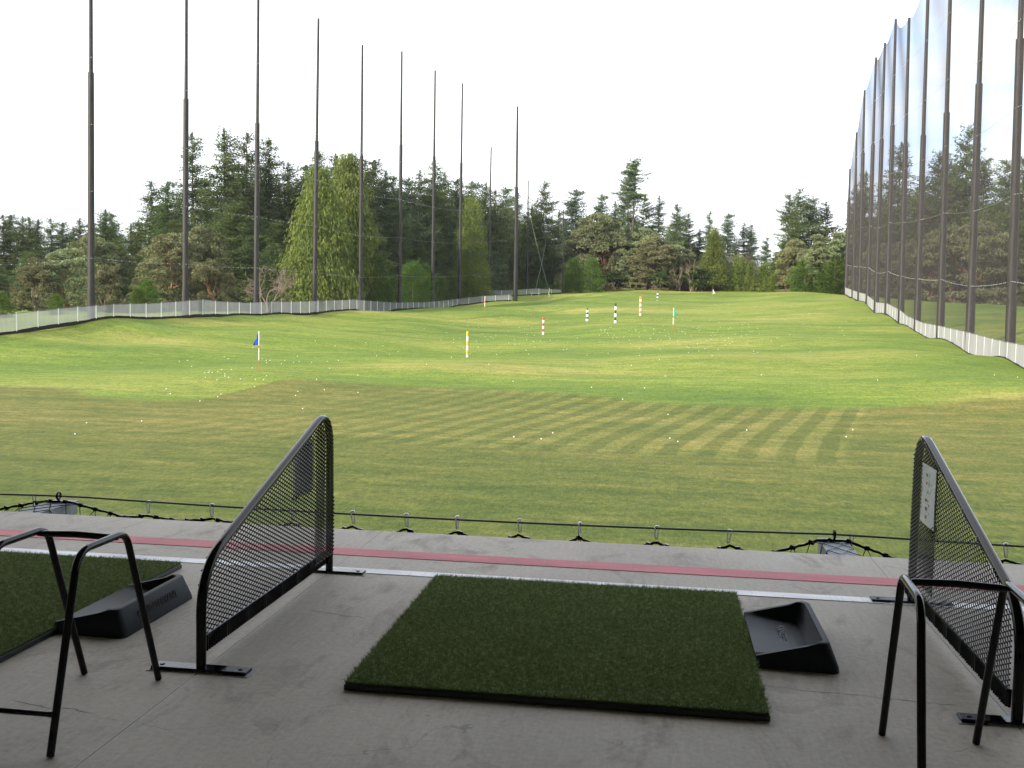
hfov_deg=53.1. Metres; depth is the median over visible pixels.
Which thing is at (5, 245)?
fir tree
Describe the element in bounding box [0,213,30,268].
fir tree
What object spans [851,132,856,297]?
net pole
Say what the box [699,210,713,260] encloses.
fir tree
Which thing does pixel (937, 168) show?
fir tree
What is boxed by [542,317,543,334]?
distance post
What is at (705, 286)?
shrub
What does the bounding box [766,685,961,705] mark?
deck crack
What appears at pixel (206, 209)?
fir tree
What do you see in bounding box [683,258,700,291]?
bare tree
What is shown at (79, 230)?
fir tree
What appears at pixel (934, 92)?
barrier net
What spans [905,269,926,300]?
broadleaf tree
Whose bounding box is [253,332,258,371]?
golf flag
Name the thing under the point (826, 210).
fir tree
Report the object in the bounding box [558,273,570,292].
evergreen shrub
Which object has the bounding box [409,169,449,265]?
fir tree
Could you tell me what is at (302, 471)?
chart sheet
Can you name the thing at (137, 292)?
evergreen shrub
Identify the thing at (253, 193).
fir tree
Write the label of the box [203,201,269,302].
broadleaf tree
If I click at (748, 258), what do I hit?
bare tree
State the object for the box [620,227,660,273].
broadleaf tree
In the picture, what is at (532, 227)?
fir tree
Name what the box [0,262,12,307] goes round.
fir tree
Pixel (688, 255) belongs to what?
broadleaf tree
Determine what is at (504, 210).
fir tree
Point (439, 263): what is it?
fir tree
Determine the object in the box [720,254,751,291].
evergreen shrub
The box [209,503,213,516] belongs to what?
carabiner
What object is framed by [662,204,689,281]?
fir tree
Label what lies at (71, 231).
fir tree
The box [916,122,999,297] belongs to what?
fir tree
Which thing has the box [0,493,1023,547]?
steel cable
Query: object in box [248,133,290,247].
fir tree
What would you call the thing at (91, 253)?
net pole
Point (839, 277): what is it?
evergreen shrub
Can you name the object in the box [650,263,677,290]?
broadleaf tree
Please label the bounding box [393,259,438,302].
evergreen shrub
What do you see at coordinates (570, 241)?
broadleaf tree
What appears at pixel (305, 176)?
fir tree
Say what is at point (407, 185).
fir tree
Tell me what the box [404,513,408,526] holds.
carabiner
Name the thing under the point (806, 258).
broadleaf tree
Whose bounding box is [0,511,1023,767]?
concrete deck
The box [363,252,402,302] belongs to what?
evergreen shrub
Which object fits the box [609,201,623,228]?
fir tree
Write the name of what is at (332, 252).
cedar tree
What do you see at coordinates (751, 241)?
fir tree
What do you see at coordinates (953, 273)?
broadleaf tree
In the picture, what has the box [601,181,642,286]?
fir tree
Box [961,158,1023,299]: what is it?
fir tree
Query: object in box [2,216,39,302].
fir tree
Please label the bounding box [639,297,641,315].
distance post
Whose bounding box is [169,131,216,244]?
fir tree
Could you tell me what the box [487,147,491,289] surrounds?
net pole
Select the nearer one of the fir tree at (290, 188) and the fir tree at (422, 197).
the fir tree at (290, 188)
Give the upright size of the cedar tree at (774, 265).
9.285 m
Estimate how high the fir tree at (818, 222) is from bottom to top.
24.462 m
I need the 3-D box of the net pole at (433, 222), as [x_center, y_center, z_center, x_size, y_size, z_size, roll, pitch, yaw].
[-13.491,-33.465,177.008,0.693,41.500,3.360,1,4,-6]
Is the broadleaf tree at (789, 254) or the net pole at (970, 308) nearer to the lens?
the net pole at (970, 308)
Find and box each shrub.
[0,292,17,314]
[46,293,65,309]
[127,279,162,303]
[128,288,147,303]
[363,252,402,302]
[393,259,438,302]
[405,263,439,301]
[430,271,449,301]
[442,270,465,299]
[558,257,585,292]
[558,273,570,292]
[577,255,604,292]
[601,271,633,290]
[646,271,670,289]
[649,269,683,287]
[673,266,708,291]
[688,272,715,291]
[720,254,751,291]
[743,259,758,291]
[750,262,774,291]
[766,273,780,291]
[782,259,822,292]
[789,254,832,291]
[811,257,844,294]
[830,267,844,294]
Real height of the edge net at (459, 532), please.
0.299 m
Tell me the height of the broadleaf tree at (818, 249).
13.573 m
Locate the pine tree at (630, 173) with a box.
[610,154,650,231]
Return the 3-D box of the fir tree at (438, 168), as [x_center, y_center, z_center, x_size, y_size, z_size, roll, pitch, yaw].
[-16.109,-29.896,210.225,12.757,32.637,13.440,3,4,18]
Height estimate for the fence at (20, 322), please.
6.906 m
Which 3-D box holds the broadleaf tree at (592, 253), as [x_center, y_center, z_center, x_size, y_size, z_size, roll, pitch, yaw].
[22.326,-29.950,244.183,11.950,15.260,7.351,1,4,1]
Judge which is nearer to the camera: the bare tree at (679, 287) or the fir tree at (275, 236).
the fir tree at (275, 236)
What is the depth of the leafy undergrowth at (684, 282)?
245.78 m
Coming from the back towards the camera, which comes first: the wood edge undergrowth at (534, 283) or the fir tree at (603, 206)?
the fir tree at (603, 206)
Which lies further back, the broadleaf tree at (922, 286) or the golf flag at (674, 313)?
the broadleaf tree at (922, 286)
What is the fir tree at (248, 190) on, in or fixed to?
on the ground
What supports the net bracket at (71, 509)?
attached to the concrete deck
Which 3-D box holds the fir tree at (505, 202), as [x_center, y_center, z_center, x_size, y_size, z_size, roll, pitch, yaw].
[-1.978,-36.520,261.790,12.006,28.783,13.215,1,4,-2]
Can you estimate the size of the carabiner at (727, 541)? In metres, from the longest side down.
0.097 x 0.034 x 0.012 m
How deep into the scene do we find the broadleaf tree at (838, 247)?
224.96 m
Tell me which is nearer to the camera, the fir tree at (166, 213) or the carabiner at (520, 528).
the carabiner at (520, 528)
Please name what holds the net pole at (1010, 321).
on the ground
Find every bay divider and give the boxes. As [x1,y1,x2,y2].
[146,415,366,677]
[869,435,1023,725]
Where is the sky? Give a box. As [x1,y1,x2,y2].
[0,0,1023,273]
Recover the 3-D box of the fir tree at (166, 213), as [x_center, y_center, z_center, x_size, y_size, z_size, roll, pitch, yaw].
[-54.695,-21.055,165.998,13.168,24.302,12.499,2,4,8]
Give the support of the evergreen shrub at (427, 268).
on the ground
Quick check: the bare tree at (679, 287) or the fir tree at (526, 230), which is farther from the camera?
the fir tree at (526, 230)
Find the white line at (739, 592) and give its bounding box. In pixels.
[0,547,1023,611]
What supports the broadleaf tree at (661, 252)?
on the ground
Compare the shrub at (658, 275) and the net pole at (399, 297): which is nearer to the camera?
the net pole at (399, 297)
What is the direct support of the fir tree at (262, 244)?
on the ground
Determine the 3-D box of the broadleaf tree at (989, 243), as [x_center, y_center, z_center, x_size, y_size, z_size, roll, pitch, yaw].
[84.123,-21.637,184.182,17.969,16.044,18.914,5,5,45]
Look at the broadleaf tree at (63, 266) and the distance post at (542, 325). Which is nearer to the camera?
the distance post at (542, 325)
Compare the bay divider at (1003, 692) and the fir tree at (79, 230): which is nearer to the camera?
the bay divider at (1003, 692)
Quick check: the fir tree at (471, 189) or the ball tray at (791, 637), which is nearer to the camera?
the ball tray at (791, 637)
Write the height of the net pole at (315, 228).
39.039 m
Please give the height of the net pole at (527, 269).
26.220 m
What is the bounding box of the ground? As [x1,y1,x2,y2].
[0,289,1023,564]
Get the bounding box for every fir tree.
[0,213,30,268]
[0,214,18,283]
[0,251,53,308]
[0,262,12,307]
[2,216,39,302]
[10,217,43,299]
[31,218,48,259]
[32,218,78,301]
[53,222,75,299]
[59,218,87,304]
[66,226,78,299]
[76,212,138,301]
[77,208,126,306]
[99,242,136,304]
[115,180,165,290]
[122,224,141,283]
[130,219,143,247]
[132,178,196,292]
[135,211,178,260]
[152,218,197,297]
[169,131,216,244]
[188,125,264,299]
[189,179,219,244]
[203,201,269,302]
[219,132,280,255]
[232,175,280,222]
[235,206,259,296]
[244,215,269,296]
[247,242,286,302]
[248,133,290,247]
[252,219,292,301]
[262,161,304,257]
[276,163,312,237]
[285,220,297,257]
[289,149,332,238]
[326,152,363,299]
[357,159,408,301]
[367,158,414,297]
[372,225,392,301]
[374,169,414,299]
[379,175,417,280]
[381,219,428,301]
[394,175,440,289]
[405,224,430,298]
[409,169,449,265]
[420,160,456,278]
[423,224,451,299]
[428,172,471,297]
[445,178,484,293]
[448,179,508,292]
[478,181,509,289]
[486,187,513,289]
[496,205,534,288]
[497,185,522,269]
[502,233,524,289]
[507,192,537,279]
[518,215,533,273]
[518,237,529,288]
[519,242,551,288]
[520,178,560,286]
[525,205,544,268]
[535,218,559,245]
[541,212,565,277]
[542,247,557,285]
[550,187,608,288]
[587,192,612,269]
[596,252,605,287]
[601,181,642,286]
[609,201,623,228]
[631,196,660,265]
[648,195,666,267]
[659,224,680,241]
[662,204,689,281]
[674,212,699,259]
[690,228,704,266]
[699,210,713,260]
[719,212,741,270]
[730,222,752,258]
[743,224,760,273]
[755,235,773,279]
[763,191,820,289]
[768,187,817,270]
[795,194,831,278]
[809,200,845,274]
[843,202,846,250]
[905,149,990,300]
[914,187,917,230]
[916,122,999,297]
[937,172,966,226]
[957,162,1008,283]
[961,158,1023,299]
[995,155,1023,302]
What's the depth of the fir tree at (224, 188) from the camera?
170.03 m
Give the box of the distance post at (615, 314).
[614,303,616,322]
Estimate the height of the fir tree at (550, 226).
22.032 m
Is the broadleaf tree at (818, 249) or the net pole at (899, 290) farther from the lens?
the broadleaf tree at (818, 249)
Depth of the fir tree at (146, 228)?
185.40 m
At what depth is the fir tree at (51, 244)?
181.95 m
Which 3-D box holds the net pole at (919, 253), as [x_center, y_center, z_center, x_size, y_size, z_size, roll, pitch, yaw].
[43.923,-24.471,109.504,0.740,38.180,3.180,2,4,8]
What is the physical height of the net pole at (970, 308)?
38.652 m
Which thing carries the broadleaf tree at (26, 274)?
on the ground
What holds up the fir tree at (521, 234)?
on the ground
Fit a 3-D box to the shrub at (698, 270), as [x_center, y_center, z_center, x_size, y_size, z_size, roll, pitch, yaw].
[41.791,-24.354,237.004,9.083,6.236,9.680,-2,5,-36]
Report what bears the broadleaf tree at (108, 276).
on the ground
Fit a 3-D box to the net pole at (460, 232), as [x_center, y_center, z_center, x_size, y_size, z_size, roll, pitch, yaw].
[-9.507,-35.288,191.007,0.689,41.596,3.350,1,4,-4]
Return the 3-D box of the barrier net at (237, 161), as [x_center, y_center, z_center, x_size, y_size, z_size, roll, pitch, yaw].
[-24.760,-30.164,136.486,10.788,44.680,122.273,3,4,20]
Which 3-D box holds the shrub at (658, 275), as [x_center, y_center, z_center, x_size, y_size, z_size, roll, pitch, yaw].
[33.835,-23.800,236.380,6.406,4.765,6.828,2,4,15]
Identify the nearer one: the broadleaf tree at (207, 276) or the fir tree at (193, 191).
the broadleaf tree at (207, 276)
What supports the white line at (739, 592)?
on the concrete deck
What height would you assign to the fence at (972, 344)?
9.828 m
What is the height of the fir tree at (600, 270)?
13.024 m
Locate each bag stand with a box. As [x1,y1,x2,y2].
[0,527,161,756]
[878,574,1023,767]
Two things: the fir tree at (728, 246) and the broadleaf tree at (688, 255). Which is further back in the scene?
the fir tree at (728, 246)
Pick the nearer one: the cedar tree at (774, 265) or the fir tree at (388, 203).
the fir tree at (388, 203)
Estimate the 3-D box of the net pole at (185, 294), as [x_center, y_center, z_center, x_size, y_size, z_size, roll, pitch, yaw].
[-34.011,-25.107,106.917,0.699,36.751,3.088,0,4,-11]
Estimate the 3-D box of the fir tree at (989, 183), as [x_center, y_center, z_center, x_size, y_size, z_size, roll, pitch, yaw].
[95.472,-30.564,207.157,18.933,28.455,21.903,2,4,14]
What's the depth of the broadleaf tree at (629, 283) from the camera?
236.54 m
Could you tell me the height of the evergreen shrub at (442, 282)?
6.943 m
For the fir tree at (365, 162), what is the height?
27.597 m
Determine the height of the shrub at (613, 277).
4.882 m
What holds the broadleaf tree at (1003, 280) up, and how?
on the ground
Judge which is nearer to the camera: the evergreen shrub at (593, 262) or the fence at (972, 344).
the fence at (972, 344)
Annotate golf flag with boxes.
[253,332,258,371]
[673,308,677,325]
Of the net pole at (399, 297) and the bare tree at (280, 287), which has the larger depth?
the net pole at (399, 297)
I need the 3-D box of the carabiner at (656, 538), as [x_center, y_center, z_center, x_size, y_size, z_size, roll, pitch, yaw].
[0.975,1.003,6.910,0.035,0.097,0.012,1,4,-13]
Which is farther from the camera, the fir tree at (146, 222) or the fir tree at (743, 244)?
the fir tree at (743, 244)
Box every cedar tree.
[270,159,372,301]
[327,148,384,298]
[448,190,495,297]
[695,225,733,290]
[770,255,782,280]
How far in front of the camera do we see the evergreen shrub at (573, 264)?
218.44 m
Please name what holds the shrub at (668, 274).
on the ground
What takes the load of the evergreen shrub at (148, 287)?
on the ground
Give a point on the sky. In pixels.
(732, 106)
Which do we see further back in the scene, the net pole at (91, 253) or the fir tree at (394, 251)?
the fir tree at (394, 251)
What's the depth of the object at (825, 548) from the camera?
6.60 m
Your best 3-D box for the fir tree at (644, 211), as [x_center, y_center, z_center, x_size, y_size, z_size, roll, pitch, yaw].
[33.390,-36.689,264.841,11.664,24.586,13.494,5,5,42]
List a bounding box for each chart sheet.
[292,437,312,501]
[920,461,936,532]
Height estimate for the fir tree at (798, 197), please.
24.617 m
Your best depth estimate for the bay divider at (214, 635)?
4.87 m
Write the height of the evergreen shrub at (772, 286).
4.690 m
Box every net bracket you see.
[16,491,78,514]
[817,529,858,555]
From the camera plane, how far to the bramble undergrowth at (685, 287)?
239.23 m
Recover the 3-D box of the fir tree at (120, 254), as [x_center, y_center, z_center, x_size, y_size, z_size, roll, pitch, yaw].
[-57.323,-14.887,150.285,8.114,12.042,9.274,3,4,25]
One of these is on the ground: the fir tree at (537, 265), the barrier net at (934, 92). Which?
the fir tree at (537, 265)
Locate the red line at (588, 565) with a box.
[0,529,1023,592]
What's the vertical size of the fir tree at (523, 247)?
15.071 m
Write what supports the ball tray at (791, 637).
on the concrete deck
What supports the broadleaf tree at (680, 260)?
on the ground
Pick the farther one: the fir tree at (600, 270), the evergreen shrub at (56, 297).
the fir tree at (600, 270)
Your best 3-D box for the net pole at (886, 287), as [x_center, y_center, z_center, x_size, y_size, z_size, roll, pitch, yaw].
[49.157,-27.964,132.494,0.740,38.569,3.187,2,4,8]
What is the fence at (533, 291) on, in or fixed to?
on the ground
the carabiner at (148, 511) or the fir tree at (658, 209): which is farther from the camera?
the fir tree at (658, 209)
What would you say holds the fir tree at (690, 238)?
on the ground
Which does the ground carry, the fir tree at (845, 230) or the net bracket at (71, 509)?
the fir tree at (845, 230)
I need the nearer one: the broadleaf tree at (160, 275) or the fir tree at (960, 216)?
the broadleaf tree at (160, 275)
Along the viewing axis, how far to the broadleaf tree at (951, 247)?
182.99 m
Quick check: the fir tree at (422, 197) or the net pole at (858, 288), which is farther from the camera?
the fir tree at (422, 197)
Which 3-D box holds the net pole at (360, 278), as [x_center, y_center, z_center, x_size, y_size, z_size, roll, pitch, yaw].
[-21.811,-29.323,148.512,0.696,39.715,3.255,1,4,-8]
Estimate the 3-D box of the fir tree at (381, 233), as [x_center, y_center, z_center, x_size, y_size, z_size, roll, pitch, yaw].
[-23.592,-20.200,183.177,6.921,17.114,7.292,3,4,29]
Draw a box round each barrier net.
[0,0,508,277]
[846,0,1023,330]
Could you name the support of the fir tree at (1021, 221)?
on the ground
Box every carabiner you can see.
[146,500,150,512]
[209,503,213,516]
[350,510,354,523]
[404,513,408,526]
[455,515,458,528]
[517,518,521,532]
[578,522,580,535]
[654,525,658,539]
[726,529,731,542]
[1003,543,1008,557]
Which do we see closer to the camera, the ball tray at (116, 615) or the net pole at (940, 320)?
the ball tray at (116, 615)
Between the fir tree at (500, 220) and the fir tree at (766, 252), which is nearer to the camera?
the fir tree at (500, 220)
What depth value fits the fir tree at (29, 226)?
187.15 m
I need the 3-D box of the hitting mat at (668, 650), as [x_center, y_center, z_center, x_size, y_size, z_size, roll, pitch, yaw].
[0.264,1.116,4.611,1.637,0.052,1.695,2,4,8]
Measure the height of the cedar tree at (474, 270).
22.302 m
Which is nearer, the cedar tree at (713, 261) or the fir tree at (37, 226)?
the fir tree at (37, 226)
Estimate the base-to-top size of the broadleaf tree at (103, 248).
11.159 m
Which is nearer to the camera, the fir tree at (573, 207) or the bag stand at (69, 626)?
the bag stand at (69, 626)
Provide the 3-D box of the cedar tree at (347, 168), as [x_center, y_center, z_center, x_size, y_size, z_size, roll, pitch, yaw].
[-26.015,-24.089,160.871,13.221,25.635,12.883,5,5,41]
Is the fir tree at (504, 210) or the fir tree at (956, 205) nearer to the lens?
the fir tree at (956, 205)
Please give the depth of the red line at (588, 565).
5.98 m
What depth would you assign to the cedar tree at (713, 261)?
235.19 m
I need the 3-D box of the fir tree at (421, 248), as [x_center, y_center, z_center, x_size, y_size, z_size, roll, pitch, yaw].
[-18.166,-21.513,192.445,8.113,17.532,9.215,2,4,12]
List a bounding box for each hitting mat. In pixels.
[0,550,182,662]
[343,573,770,721]
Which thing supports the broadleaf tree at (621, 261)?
on the ground
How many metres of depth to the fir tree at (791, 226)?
235.76 m
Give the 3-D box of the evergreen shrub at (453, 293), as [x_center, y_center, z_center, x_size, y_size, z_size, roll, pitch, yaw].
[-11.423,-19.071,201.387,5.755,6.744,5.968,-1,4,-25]
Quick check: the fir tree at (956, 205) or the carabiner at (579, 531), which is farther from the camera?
the fir tree at (956, 205)
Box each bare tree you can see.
[241,262,298,302]
[668,262,683,290]
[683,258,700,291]
[726,250,770,274]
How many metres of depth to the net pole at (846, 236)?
189.42 m
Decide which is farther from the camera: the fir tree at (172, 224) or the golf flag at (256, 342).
the fir tree at (172, 224)
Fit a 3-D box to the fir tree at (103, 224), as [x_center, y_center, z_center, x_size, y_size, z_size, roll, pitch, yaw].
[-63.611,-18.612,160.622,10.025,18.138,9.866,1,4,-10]
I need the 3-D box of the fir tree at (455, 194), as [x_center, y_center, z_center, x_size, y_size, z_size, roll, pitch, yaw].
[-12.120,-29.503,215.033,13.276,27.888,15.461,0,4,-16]
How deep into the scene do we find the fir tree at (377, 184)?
185.87 m
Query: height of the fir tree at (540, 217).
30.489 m
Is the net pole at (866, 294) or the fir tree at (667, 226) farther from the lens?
the fir tree at (667, 226)
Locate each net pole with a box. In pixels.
[87,0,94,306]
[182,0,188,300]
[253,0,259,301]
[312,18,319,300]
[358,45,363,300]
[397,51,402,302]
[430,70,435,301]
[458,83,462,298]
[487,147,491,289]
[513,106,518,300]
[526,180,528,288]
[562,210,563,293]
[844,169,849,294]
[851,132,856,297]
[857,90,863,300]
[865,57,876,303]
[873,43,884,312]
[884,19,896,314]
[897,18,909,323]
[913,0,928,330]
[936,0,951,338]
[965,0,984,337]
[1005,0,1023,343]
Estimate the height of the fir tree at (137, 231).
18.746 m
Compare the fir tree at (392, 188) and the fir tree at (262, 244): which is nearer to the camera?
the fir tree at (262, 244)
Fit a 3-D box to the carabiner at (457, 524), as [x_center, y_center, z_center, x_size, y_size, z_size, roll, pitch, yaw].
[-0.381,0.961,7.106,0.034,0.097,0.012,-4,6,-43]
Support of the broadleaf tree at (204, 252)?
on the ground
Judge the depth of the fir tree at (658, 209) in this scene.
262.22 m
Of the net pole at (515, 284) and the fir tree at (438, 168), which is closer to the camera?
the net pole at (515, 284)
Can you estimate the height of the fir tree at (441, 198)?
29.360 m
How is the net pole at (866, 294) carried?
on the ground
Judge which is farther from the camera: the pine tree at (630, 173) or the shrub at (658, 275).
the pine tree at (630, 173)
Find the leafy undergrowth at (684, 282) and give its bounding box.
[607,279,841,287]
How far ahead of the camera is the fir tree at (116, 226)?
171.92 m
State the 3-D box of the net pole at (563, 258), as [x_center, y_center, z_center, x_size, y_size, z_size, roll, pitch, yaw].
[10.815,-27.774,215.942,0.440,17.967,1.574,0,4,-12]
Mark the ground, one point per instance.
(510, 417)
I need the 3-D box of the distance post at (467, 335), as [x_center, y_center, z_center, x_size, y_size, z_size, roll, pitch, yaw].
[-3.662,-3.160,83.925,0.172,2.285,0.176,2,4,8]
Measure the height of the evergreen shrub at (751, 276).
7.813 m
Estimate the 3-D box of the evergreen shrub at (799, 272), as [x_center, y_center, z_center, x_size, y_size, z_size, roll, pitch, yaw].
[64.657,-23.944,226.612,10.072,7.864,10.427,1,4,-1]
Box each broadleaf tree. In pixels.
[6,257,64,311]
[24,247,112,310]
[47,235,139,308]
[81,264,128,306]
[126,257,180,302]
[137,232,206,301]
[162,224,243,302]
[190,258,237,301]
[553,212,639,289]
[561,226,606,282]
[583,227,629,272]
[617,251,635,283]
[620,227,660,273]
[621,258,650,289]
[622,236,683,290]
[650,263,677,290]
[658,245,686,267]
[675,249,696,281]
[769,238,812,291]
[792,234,837,284]
[798,253,818,290]
[814,231,845,282]
[905,225,998,303]
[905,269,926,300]
[924,247,957,296]
[926,219,1023,306]
[966,242,1023,306]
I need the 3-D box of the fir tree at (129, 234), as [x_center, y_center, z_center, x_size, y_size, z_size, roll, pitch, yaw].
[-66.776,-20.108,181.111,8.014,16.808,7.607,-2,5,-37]
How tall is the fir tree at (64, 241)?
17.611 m
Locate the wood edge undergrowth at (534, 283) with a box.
[2,277,560,309]
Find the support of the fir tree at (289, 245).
on the ground
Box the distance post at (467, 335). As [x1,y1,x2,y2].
[466,331,468,356]
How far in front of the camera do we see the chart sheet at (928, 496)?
4.88 m
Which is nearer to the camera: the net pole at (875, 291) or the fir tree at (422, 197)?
the net pole at (875, 291)
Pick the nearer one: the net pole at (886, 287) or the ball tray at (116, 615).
the ball tray at (116, 615)
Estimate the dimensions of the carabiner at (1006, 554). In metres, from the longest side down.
0.097 x 0.035 x 0.012 m
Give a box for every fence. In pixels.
[0,294,510,334]
[482,288,560,295]
[845,287,1023,368]
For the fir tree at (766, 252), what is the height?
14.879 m
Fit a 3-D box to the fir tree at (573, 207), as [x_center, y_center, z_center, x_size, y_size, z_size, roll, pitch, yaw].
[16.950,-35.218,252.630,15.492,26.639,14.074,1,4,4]
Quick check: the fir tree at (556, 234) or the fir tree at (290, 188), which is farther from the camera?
the fir tree at (556, 234)
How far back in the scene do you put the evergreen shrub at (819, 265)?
228.93 m
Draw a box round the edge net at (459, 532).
[0,499,1022,564]
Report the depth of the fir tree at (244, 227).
172.18 m
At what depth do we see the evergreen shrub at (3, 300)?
98.09 m
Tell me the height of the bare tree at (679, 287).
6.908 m
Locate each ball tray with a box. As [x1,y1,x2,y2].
[55,574,191,638]
[744,601,838,673]
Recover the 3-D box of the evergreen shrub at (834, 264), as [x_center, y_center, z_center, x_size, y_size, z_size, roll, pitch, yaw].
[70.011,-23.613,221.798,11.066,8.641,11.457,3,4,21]
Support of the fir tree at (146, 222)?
on the ground
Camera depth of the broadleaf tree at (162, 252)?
136.75 m
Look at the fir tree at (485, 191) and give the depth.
232.00 m
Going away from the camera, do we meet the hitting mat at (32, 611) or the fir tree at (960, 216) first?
the hitting mat at (32, 611)
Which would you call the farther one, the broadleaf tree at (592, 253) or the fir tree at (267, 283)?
the broadleaf tree at (592, 253)
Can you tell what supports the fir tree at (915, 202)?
on the ground
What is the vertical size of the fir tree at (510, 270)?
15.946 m
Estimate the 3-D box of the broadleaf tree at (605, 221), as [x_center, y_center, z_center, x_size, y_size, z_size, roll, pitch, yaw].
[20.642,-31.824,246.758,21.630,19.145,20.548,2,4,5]
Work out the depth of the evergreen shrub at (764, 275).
233.44 m
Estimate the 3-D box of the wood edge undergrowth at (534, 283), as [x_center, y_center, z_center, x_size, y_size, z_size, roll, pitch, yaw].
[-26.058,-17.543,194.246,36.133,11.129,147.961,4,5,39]
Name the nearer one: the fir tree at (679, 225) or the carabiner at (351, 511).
the carabiner at (351, 511)
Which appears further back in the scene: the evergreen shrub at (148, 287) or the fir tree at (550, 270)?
the fir tree at (550, 270)
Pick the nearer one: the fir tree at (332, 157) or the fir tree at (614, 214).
the fir tree at (332, 157)
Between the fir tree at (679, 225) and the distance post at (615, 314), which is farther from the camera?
the fir tree at (679, 225)
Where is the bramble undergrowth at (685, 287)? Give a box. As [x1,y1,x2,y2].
[605,281,840,292]
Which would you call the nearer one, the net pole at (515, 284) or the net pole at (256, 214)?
the net pole at (256, 214)
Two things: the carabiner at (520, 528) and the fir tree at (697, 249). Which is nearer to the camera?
the carabiner at (520, 528)
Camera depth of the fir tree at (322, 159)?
175.83 m
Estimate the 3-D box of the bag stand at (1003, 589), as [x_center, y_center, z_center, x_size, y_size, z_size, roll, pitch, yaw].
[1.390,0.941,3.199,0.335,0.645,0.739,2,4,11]

